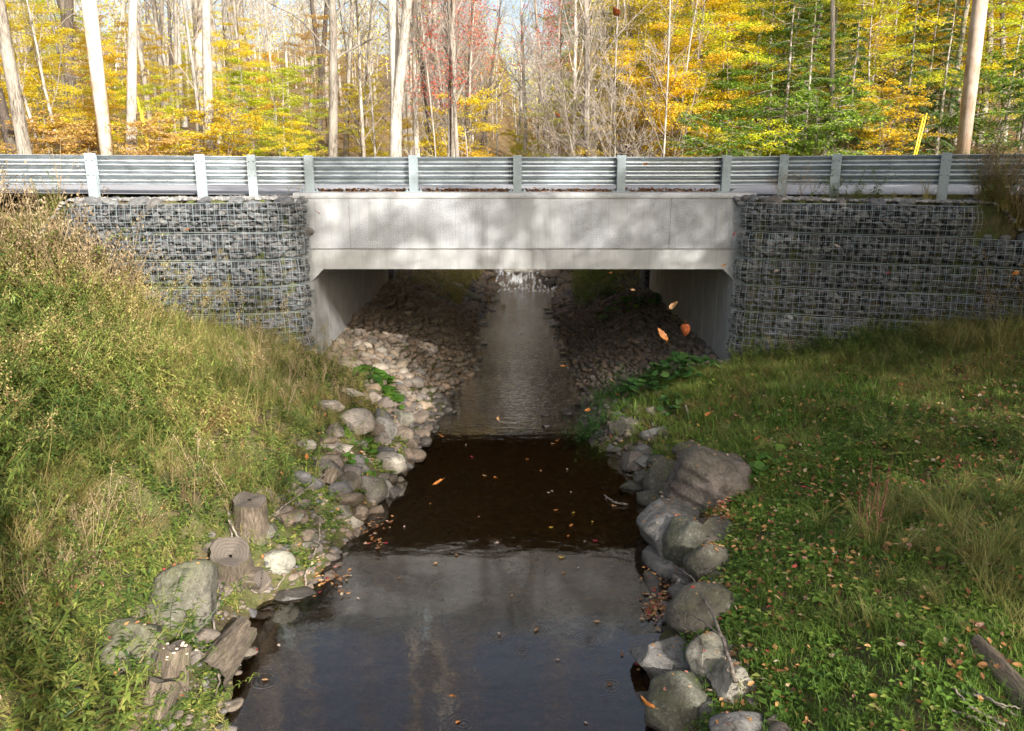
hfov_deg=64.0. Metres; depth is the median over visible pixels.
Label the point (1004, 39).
tall tree
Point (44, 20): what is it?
young tree
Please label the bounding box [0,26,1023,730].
ground
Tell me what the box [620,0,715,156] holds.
sapling
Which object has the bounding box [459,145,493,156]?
shrub
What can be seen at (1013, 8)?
young tree
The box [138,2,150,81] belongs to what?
sapling
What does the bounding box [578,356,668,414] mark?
trailing weed
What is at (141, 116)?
guy guard
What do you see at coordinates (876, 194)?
weed
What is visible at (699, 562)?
boulder
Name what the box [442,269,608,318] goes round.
bank stones
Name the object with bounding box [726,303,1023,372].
wall weeds
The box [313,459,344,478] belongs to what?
boulder
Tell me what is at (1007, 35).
tall tree
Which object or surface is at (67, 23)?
tall tree
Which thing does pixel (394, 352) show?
cobble
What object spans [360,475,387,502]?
boulder
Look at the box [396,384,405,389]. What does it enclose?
cobble
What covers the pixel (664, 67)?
young tree
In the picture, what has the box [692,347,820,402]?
weed
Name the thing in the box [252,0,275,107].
tall tree
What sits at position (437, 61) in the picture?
tall tree
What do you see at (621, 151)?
tall tree
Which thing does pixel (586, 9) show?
tall tree
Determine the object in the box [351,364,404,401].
broad leaved plant
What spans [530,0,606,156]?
tall tree
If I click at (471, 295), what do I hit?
rock
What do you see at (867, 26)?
young tree
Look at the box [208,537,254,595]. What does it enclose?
tree stump
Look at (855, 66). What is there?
hemlock tree
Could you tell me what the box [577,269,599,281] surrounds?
hemlock tree
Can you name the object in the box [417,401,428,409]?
cobble
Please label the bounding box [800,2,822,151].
tall tree
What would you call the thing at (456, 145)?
tall tree
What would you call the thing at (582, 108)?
tall tree
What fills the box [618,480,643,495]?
boulder
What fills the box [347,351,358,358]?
cobble
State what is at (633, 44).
young tree
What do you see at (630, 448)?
boulder
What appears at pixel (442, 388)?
cobble
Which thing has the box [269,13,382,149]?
young tree
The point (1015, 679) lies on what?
log
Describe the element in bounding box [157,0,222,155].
sapling
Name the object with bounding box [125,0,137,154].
tall tree
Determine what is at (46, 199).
slope brush
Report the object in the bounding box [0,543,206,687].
weed
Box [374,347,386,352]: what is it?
cobble
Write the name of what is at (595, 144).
leafless shrub
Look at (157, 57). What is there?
tall tree
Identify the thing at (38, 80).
young tree
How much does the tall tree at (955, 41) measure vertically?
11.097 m
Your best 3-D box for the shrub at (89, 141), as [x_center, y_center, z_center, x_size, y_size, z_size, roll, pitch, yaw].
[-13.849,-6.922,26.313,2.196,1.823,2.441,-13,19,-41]
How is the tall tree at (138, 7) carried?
on the ground at (470, 620)
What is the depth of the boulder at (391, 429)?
13.64 m
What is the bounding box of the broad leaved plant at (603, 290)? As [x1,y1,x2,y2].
[576,284,619,302]
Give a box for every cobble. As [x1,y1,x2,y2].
[331,344,338,349]
[338,339,345,344]
[342,360,356,366]
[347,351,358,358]
[361,352,371,357]
[362,360,371,364]
[363,342,372,347]
[365,383,381,392]
[366,348,373,354]
[372,363,388,369]
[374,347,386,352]
[375,353,384,357]
[387,363,395,368]
[390,350,398,356]
[396,360,407,367]
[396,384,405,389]
[397,389,406,395]
[399,367,408,373]
[403,373,412,378]
[403,379,412,386]
[405,401,411,407]
[411,362,418,367]
[412,378,424,387]
[416,393,426,399]
[417,368,425,374]
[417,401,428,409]
[420,436,431,447]
[429,411,435,417]
[432,373,440,380]
[432,398,441,404]
[433,392,442,397]
[433,424,440,430]
[436,411,444,415]
[438,385,445,391]
[441,382,450,389]
[441,397,450,405]
[442,406,453,412]
[446,390,454,396]
[579,400,590,407]
[588,438,598,445]
[594,418,607,424]
[619,374,628,380]
[624,432,632,437]
[645,406,658,415]
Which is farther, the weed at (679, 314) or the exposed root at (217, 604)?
the weed at (679, 314)
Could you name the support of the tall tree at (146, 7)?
on the ground at (470, 620)
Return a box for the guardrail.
[0,153,1023,199]
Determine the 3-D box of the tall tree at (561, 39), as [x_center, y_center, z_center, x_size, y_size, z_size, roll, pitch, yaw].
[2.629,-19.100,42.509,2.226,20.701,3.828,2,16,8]
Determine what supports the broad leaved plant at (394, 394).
on the ground at (470, 620)
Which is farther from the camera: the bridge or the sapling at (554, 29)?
the sapling at (554, 29)
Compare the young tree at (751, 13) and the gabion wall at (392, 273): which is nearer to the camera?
the gabion wall at (392, 273)
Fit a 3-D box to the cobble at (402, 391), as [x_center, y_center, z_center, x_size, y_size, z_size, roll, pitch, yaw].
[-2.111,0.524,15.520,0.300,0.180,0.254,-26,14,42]
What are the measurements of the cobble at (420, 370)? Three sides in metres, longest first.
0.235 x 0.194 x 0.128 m
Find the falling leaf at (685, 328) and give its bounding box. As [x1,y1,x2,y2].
[680,323,689,336]
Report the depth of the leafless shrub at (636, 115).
28.50 m
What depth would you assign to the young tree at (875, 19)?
32.85 m
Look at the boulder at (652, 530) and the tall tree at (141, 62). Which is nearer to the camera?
the boulder at (652, 530)
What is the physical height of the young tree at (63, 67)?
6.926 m
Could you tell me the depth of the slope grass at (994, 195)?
13.43 m
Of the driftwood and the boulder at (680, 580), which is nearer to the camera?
the boulder at (680, 580)
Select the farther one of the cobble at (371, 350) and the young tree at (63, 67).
the young tree at (63, 67)
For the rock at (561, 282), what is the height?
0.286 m
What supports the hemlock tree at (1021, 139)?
on the ground at (470, 620)
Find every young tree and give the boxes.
[0,0,80,144]
[0,3,116,154]
[0,58,68,153]
[2,54,85,151]
[7,0,127,140]
[23,27,138,151]
[37,24,109,103]
[38,2,160,129]
[51,35,160,148]
[97,69,155,152]
[104,15,193,132]
[117,74,198,149]
[139,61,194,148]
[169,35,239,111]
[173,22,221,97]
[174,30,288,151]
[177,4,291,143]
[198,57,289,156]
[224,43,305,139]
[224,85,241,116]
[237,63,327,156]
[255,54,355,156]
[260,112,327,156]
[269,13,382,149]
[319,72,412,156]
[319,83,389,156]
[380,108,444,156]
[408,87,505,156]
[435,101,501,156]
[499,128,542,156]
[502,80,599,156]
[503,146,531,156]
[509,128,543,155]
[514,109,577,156]
[522,119,581,156]
[565,59,741,156]
[577,38,714,156]
[582,0,829,156]
[596,0,796,156]
[629,47,775,156]
[639,8,804,156]
[658,0,872,144]
[671,49,790,156]
[706,0,873,151]
[760,0,963,146]
[765,0,984,139]
[792,0,1004,146]
[880,2,1023,145]
[897,0,1023,140]
[903,0,1023,144]
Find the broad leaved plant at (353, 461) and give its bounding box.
[326,447,375,476]
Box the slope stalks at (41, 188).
[6,132,78,242]
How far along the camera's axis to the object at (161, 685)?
6.83 m
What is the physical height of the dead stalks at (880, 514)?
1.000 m
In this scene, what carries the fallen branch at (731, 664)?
on the ground at (470, 620)
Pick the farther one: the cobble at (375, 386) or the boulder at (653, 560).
the cobble at (375, 386)
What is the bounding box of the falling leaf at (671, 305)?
[669,301,677,308]
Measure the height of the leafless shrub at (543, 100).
8.360 m
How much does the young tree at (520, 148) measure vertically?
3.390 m
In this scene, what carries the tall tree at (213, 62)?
on the ground at (470, 620)
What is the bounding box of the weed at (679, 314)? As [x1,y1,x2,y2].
[658,185,710,327]
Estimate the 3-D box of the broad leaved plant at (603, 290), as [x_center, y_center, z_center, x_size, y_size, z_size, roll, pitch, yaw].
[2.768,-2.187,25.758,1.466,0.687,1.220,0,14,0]
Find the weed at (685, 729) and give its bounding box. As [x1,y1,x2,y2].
[681,675,758,730]
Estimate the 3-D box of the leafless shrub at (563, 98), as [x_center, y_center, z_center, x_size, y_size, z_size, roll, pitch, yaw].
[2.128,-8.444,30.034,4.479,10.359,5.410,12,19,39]
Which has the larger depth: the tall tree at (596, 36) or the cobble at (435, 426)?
the tall tree at (596, 36)
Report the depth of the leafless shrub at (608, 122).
32.43 m
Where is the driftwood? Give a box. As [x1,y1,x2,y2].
[604,494,627,505]
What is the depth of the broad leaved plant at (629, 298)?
22.64 m
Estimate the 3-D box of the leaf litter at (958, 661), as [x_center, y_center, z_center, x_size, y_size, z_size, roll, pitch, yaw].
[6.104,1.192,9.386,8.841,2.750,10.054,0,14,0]
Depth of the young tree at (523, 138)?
69.90 m
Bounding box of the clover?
[609,335,1023,730]
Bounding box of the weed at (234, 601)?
[224,573,252,609]
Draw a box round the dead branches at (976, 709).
[948,687,1023,730]
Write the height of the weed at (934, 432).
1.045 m
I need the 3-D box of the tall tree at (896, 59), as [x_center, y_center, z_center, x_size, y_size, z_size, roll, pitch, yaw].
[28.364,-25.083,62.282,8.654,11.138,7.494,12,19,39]
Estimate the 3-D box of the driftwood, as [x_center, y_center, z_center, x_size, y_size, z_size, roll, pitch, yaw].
[1.491,1.985,12.058,0.144,0.054,0.471,-13,19,-41]
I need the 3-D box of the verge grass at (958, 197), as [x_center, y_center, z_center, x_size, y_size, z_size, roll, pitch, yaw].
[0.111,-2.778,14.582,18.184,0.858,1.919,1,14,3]
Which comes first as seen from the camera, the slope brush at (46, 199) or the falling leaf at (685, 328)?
the falling leaf at (685, 328)
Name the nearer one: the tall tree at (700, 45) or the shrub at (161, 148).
the shrub at (161, 148)
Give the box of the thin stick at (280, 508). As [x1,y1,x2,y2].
[244,463,337,536]
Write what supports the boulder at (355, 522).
in the stream water
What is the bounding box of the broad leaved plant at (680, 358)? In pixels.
[618,351,703,400]
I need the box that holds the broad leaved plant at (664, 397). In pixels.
[656,391,692,416]
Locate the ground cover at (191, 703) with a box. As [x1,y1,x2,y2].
[0,321,408,730]
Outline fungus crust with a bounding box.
[163,641,187,659]
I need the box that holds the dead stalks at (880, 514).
[857,453,892,538]
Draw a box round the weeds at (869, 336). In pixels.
[723,306,1023,519]
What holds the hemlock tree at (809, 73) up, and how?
on the ground at (470, 620)
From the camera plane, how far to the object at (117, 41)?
56.73 m
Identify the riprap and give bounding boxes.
[323,269,490,440]
[549,269,720,455]
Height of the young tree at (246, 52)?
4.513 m
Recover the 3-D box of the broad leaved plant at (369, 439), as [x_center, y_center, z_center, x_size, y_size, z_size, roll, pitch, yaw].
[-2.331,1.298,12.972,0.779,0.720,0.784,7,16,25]
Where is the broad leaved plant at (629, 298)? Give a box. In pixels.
[596,291,661,320]
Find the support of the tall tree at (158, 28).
on the ground at (470, 620)
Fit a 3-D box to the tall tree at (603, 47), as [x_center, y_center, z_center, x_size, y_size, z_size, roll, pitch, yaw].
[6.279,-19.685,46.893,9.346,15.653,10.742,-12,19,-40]
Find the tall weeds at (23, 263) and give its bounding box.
[0,198,162,337]
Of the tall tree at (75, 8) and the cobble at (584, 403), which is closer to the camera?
the cobble at (584, 403)
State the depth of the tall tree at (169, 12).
64.09 m
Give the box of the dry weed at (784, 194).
[732,164,844,354]
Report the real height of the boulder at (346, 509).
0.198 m
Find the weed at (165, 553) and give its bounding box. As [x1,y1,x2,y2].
[141,533,190,567]
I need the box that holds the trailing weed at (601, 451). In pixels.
[589,427,619,460]
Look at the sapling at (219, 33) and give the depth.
52.02 m
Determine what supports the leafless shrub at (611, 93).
on the ground at (470, 620)
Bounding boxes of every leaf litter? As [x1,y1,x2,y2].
[0,319,402,730]
[106,444,752,723]
[315,187,735,191]
[609,342,1023,730]
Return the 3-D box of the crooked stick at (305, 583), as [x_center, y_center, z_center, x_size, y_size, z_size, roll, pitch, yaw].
[-2.432,2.396,9.991,0.178,0.571,1.083,-2,15,-10]
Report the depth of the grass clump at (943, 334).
13.39 m
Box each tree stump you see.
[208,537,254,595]
[232,491,269,544]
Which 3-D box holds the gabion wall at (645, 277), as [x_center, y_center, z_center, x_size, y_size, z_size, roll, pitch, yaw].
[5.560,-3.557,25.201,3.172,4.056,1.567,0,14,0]
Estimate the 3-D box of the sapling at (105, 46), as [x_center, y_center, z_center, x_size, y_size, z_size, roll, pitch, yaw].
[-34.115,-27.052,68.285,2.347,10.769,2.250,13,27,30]
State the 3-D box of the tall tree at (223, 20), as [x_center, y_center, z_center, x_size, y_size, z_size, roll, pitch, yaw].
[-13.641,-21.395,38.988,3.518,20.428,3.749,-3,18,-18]
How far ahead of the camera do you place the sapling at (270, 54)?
30.07 m
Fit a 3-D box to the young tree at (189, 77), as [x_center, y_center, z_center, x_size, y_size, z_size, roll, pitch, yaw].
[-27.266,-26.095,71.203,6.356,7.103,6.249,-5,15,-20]
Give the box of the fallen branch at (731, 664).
[668,564,738,682]
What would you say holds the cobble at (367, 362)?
on the ground at (470, 620)
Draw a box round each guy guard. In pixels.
[137,97,146,144]
[141,110,148,148]
[913,117,923,154]
[915,113,926,154]
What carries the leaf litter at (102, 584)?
on the ground at (470, 620)
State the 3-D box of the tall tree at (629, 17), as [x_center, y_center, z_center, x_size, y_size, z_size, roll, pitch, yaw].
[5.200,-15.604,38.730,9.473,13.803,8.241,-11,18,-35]
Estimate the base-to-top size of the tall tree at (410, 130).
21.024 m
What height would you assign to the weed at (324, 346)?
3.772 m
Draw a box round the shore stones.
[42,380,792,730]
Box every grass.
[0,298,377,730]
[12,184,67,231]
[75,187,1022,231]
[599,319,1023,459]
[606,334,1023,730]
[609,322,1023,526]
[952,173,1023,328]
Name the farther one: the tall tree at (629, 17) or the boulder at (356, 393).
the tall tree at (629, 17)
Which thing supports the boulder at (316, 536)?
on the ground at (470, 620)
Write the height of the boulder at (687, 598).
0.694 m
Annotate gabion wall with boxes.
[2,227,318,353]
[64,195,311,234]
[388,269,397,278]
[639,269,649,288]
[722,228,1023,358]
[733,194,982,236]
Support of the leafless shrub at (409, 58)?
on the ground at (470, 620)
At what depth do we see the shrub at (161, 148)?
26.10 m
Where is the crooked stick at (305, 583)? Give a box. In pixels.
[304,521,320,604]
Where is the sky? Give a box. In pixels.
[9,0,926,110]
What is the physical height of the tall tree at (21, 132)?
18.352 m
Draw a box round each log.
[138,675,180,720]
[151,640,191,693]
[191,616,256,694]
[242,567,269,588]
[323,467,339,483]
[966,634,1023,718]
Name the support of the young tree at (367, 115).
on the ground at (470, 620)
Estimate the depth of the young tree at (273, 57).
37.78 m
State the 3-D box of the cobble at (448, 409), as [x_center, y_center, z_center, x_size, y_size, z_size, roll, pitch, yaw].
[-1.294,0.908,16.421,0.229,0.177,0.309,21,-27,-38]
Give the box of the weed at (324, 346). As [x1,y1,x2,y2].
[285,174,358,370]
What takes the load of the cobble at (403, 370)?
on the ground at (470, 620)
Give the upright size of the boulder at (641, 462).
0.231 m
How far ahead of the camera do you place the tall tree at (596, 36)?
49.41 m
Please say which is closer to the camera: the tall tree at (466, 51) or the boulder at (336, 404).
the boulder at (336, 404)
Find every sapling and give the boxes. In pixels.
[0,0,85,150]
[0,5,44,152]
[10,0,104,149]
[15,0,61,92]
[97,4,117,98]
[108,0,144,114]
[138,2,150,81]
[142,0,173,105]
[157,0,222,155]
[181,0,228,86]
[226,0,265,118]
[247,0,288,156]
[310,1,344,108]
[316,0,410,156]
[339,0,389,156]
[339,0,401,156]
[357,3,381,127]
[378,7,441,138]
[400,0,512,156]
[402,0,453,156]
[424,0,508,153]
[456,1,507,156]
[500,0,614,156]
[549,1,581,146]
[562,0,621,156]
[575,0,653,156]
[595,0,648,156]
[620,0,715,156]
[631,0,706,155]
[645,0,722,156]
[837,0,895,149]
[838,0,904,144]
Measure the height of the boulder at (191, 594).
1.049 m
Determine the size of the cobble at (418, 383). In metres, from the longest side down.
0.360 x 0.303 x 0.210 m
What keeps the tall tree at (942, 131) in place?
on the ground at (470, 620)
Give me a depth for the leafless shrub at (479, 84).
35.50 m
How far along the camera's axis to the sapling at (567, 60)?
59.97 m
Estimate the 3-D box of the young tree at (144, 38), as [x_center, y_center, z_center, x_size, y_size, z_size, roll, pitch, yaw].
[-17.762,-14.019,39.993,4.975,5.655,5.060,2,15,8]
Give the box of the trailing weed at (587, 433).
[558,388,642,447]
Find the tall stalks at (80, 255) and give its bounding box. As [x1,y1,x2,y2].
[0,160,162,304]
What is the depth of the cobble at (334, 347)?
16.51 m
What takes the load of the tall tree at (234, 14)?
on the ground at (470, 620)
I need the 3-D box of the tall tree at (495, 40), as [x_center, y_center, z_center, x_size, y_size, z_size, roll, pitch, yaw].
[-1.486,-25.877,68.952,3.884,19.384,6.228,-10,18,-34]
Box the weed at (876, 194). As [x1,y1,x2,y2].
[806,158,900,353]
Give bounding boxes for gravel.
[33,194,1023,363]
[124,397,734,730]
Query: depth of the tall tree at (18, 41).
44.44 m
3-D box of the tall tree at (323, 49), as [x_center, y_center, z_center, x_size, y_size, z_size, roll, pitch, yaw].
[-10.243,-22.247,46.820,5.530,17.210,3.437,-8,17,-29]
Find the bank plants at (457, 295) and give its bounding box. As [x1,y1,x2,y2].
[388,269,641,306]
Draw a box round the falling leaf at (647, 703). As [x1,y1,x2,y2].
[641,696,655,708]
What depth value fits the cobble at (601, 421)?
15.05 m
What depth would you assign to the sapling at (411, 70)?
46.44 m
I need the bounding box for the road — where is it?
[0,184,1023,194]
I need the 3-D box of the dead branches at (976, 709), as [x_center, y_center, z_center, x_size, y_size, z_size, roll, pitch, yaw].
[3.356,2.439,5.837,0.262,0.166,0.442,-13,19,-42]
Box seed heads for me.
[0,241,317,508]
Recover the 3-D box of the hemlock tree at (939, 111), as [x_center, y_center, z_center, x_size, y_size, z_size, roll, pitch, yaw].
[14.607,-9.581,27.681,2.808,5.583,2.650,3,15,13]
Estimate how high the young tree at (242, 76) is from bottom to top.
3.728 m
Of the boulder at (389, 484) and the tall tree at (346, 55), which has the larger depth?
the tall tree at (346, 55)
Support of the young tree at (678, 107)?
on the ground at (470, 620)
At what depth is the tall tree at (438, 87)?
47.04 m
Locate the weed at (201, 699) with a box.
[166,640,258,730]
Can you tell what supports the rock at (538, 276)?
in the stream water
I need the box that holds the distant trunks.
[5,0,982,156]
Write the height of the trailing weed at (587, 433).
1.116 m
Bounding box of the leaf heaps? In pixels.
[254,468,734,670]
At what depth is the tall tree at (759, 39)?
35.13 m
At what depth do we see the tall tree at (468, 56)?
35.83 m
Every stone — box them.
[471,364,482,367]
[540,413,550,416]
[542,423,550,427]
[559,409,572,415]
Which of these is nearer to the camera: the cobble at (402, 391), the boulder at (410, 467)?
the boulder at (410, 467)
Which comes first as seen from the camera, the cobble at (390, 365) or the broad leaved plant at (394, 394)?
the broad leaved plant at (394, 394)
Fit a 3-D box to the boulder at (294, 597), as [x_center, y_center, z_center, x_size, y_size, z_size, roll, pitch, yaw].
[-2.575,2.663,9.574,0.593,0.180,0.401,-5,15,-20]
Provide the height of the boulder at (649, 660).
0.427 m
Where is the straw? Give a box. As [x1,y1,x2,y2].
[0,303,316,596]
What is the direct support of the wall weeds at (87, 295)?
on the ground at (470, 620)
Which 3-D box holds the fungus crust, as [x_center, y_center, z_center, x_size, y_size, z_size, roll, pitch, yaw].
[-2.971,2.528,7.231,0.201,0.146,0.210,-12,19,-39]
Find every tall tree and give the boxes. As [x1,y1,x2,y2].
[0,0,32,153]
[0,82,15,153]
[7,0,25,110]
[7,0,35,111]
[11,0,32,111]
[20,0,48,134]
[48,0,82,23]
[56,0,83,129]
[59,0,82,141]
[122,0,159,27]
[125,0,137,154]
[137,0,173,105]
[137,9,143,55]
[137,19,154,141]
[144,0,157,110]
[144,0,168,111]
[151,0,167,118]
[158,0,191,107]
[173,0,180,135]
[173,0,188,126]
[192,0,204,151]
[202,0,216,155]
[211,0,222,142]
[211,0,288,145]
[212,4,226,122]
[222,0,232,134]
[225,0,239,111]
[226,0,273,118]
[229,0,259,138]
[239,0,425,156]
[241,0,254,79]
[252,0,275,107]
[271,0,299,106]
[296,0,323,121]
[310,0,373,130]
[336,0,363,137]
[343,0,357,156]
[357,0,440,156]
[369,0,428,154]
[382,1,424,152]
[388,0,411,156]
[397,0,445,156]
[401,0,475,156]
[408,0,484,122]
[410,0,435,124]
[416,0,479,156]
[419,0,459,139]
[419,3,443,156]
[420,0,494,156]
[423,3,445,153]
[425,0,505,270]
[432,0,504,150]
[438,3,464,65]
[457,3,484,97]
[474,13,513,153]
[477,0,514,153]
[489,0,544,156]
[516,0,577,156]
[520,0,681,154]
[528,0,554,156]
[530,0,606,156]
[530,0,695,148]
[530,1,689,86]
[533,0,718,156]
[534,0,602,129]
[544,0,692,153]
[555,0,570,153]
[557,1,609,149]
[559,0,666,270]
[563,0,751,150]
[566,8,632,132]
[571,1,598,125]
[590,5,646,107]
[591,0,773,156]
[603,1,730,77]
[618,0,809,141]
[640,0,785,96]
[687,0,828,125]
[689,0,875,121]
[698,2,702,113]
[710,0,862,137]
[715,0,956,139]
[719,0,825,109]
[746,1,765,140]
[754,0,968,101]
[777,3,879,120]
[795,0,940,132]
[796,0,950,133]
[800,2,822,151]
[810,0,907,88]
[829,0,835,155]
[839,1,920,89]
[866,2,1018,132]
[867,0,906,88]
[878,0,1019,135]
[887,0,1020,104]
[888,0,1023,147]
[932,0,960,143]
[938,13,1020,73]
[943,0,969,147]
[950,1,1021,82]
[952,0,964,143]
[998,0,1012,146]
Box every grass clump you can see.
[768,437,1023,611]
[811,483,1023,645]
[833,170,1023,371]
[929,226,1023,352]
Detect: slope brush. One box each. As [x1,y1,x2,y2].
[9,167,66,232]
[967,141,1023,325]
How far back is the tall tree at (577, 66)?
57.78 m
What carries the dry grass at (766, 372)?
on the ground at (470, 620)
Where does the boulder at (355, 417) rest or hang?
on the ground at (470, 620)
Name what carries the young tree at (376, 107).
on the ground at (470, 620)
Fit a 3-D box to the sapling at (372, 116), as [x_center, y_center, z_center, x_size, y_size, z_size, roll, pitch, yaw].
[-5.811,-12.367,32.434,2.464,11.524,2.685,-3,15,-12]
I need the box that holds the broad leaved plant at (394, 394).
[384,390,404,410]
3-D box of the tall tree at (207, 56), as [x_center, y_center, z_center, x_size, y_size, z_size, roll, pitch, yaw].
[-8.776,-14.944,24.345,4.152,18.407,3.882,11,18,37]
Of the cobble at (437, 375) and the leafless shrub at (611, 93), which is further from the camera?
the leafless shrub at (611, 93)
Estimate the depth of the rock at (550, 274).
32.31 m
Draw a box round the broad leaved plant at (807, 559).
[800,552,819,562]
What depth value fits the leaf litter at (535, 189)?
15.49 m
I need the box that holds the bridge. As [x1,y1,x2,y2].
[293,192,756,359]
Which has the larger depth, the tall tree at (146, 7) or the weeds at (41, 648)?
the tall tree at (146, 7)
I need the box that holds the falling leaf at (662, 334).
[658,328,667,341]
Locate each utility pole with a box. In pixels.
[81,0,113,154]
[956,0,988,153]
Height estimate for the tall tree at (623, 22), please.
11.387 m
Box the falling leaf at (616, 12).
[613,7,620,15]
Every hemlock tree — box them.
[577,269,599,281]
[591,269,622,284]
[732,0,825,154]
[741,71,794,155]
[772,2,845,154]
[779,0,879,155]
[807,22,880,154]
[860,0,982,147]
[860,3,952,154]
[896,0,981,154]
[979,32,1023,153]
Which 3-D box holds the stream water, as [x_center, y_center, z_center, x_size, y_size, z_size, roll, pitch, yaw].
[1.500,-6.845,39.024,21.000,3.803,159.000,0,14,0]
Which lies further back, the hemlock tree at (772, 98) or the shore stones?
the hemlock tree at (772, 98)
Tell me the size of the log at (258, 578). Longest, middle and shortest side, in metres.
0.501 x 0.277 x 0.261 m
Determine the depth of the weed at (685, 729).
7.00 m
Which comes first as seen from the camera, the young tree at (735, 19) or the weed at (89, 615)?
the weed at (89, 615)
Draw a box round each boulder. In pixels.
[96,617,165,674]
[144,559,217,635]
[264,549,295,574]
[266,522,279,539]
[272,586,318,607]
[274,513,303,525]
[297,439,316,449]
[302,540,319,549]
[312,532,325,541]
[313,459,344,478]
[318,400,344,411]
[321,442,352,452]
[333,504,350,516]
[340,408,374,435]
[342,388,364,396]
[350,516,363,528]
[360,389,381,403]
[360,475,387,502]
[375,416,397,439]
[375,451,406,474]
[385,479,392,499]
[393,409,414,426]
[406,462,415,471]
[606,445,620,452]
[608,418,639,435]
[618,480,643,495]
[620,451,645,472]
[627,445,635,450]
[631,636,688,676]
[633,469,646,485]
[635,444,650,451]
[635,455,648,468]
[636,489,659,507]
[636,497,699,556]
[639,426,667,440]
[641,569,663,602]
[642,545,677,579]
[643,457,674,495]
[644,670,714,730]
[646,454,665,466]
[662,515,704,566]
[663,444,751,513]
[665,581,735,636]
[668,582,685,597]
[672,441,699,454]
[675,578,685,583]
[683,543,729,581]
[685,631,731,677]
[702,516,735,540]
[706,659,757,705]
[708,711,767,730]
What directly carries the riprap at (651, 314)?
on the ground at (470, 620)
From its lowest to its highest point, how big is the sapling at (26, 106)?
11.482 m
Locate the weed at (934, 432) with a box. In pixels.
[799,390,1023,473]
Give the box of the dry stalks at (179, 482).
[0,311,363,701]
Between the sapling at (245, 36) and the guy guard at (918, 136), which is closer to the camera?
the guy guard at (918, 136)
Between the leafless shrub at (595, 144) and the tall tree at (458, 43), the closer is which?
the leafless shrub at (595, 144)
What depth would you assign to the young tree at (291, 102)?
29.69 m
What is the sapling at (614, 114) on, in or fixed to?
on the ground at (470, 620)
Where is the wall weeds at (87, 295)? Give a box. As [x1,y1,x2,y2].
[0,218,319,376]
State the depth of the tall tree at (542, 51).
70.50 m
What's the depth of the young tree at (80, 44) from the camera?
30.14 m
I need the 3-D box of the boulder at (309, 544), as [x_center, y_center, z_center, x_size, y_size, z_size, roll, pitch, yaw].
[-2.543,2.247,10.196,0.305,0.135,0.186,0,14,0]
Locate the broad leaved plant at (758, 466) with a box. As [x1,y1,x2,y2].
[741,443,786,482]
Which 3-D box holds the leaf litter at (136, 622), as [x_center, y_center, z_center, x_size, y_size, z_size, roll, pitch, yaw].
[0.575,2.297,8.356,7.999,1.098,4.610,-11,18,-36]
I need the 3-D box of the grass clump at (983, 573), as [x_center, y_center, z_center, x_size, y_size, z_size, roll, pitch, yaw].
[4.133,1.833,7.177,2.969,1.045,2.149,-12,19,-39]
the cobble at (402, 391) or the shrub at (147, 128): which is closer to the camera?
the cobble at (402, 391)
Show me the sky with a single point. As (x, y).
(517, 4)
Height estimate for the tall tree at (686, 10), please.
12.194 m
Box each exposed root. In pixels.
[194,648,220,697]
[212,595,240,665]
[227,511,232,536]
[250,577,283,593]
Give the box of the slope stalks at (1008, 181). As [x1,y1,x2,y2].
[948,118,1023,325]
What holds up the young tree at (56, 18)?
on the ground at (470, 620)
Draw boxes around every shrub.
[0,110,84,154]
[43,120,119,154]
[102,111,196,155]
[134,132,194,155]
[169,97,270,155]
[379,23,483,156]
[382,0,467,156]
[386,43,498,156]
[436,0,523,156]
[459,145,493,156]
[493,33,609,156]
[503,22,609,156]
[506,0,634,156]
[515,0,618,269]
[527,3,639,156]
[558,45,667,271]
[564,109,621,156]
[590,85,641,156]
[597,17,715,270]
[654,109,773,156]
[705,117,813,156]
[757,74,905,155]
[827,75,955,154]
[916,44,1023,153]
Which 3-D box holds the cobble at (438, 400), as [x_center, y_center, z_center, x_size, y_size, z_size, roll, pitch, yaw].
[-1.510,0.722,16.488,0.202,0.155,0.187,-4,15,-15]
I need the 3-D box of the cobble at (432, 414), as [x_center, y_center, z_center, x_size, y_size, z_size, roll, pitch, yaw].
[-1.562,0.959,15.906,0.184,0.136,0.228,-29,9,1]
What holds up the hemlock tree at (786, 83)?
on the ground at (470, 620)
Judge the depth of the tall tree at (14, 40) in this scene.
48.01 m
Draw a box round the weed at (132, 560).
[81,518,216,594]
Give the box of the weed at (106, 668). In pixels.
[0,611,216,730]
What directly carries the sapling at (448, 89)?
on the ground at (470, 620)
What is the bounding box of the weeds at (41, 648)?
[0,250,383,730]
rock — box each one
[460,287,482,302]
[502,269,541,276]
[533,274,541,279]
[538,270,561,278]
[542,278,555,286]
[558,279,567,285]
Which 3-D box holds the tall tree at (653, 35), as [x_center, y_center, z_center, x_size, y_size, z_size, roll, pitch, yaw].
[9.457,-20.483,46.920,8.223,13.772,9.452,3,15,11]
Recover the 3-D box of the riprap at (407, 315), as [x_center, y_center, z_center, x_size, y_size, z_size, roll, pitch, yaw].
[-2.236,-0.972,20.828,3.159,1.797,14.448,0,14,0]
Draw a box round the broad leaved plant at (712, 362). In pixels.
[677,356,723,379]
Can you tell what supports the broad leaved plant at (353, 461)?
on the ground at (470, 620)
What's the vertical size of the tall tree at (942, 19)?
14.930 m
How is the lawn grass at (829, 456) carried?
on the ground at (470, 620)
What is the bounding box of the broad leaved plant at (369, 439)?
[342,423,382,463]
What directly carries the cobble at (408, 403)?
on the ground at (470, 620)

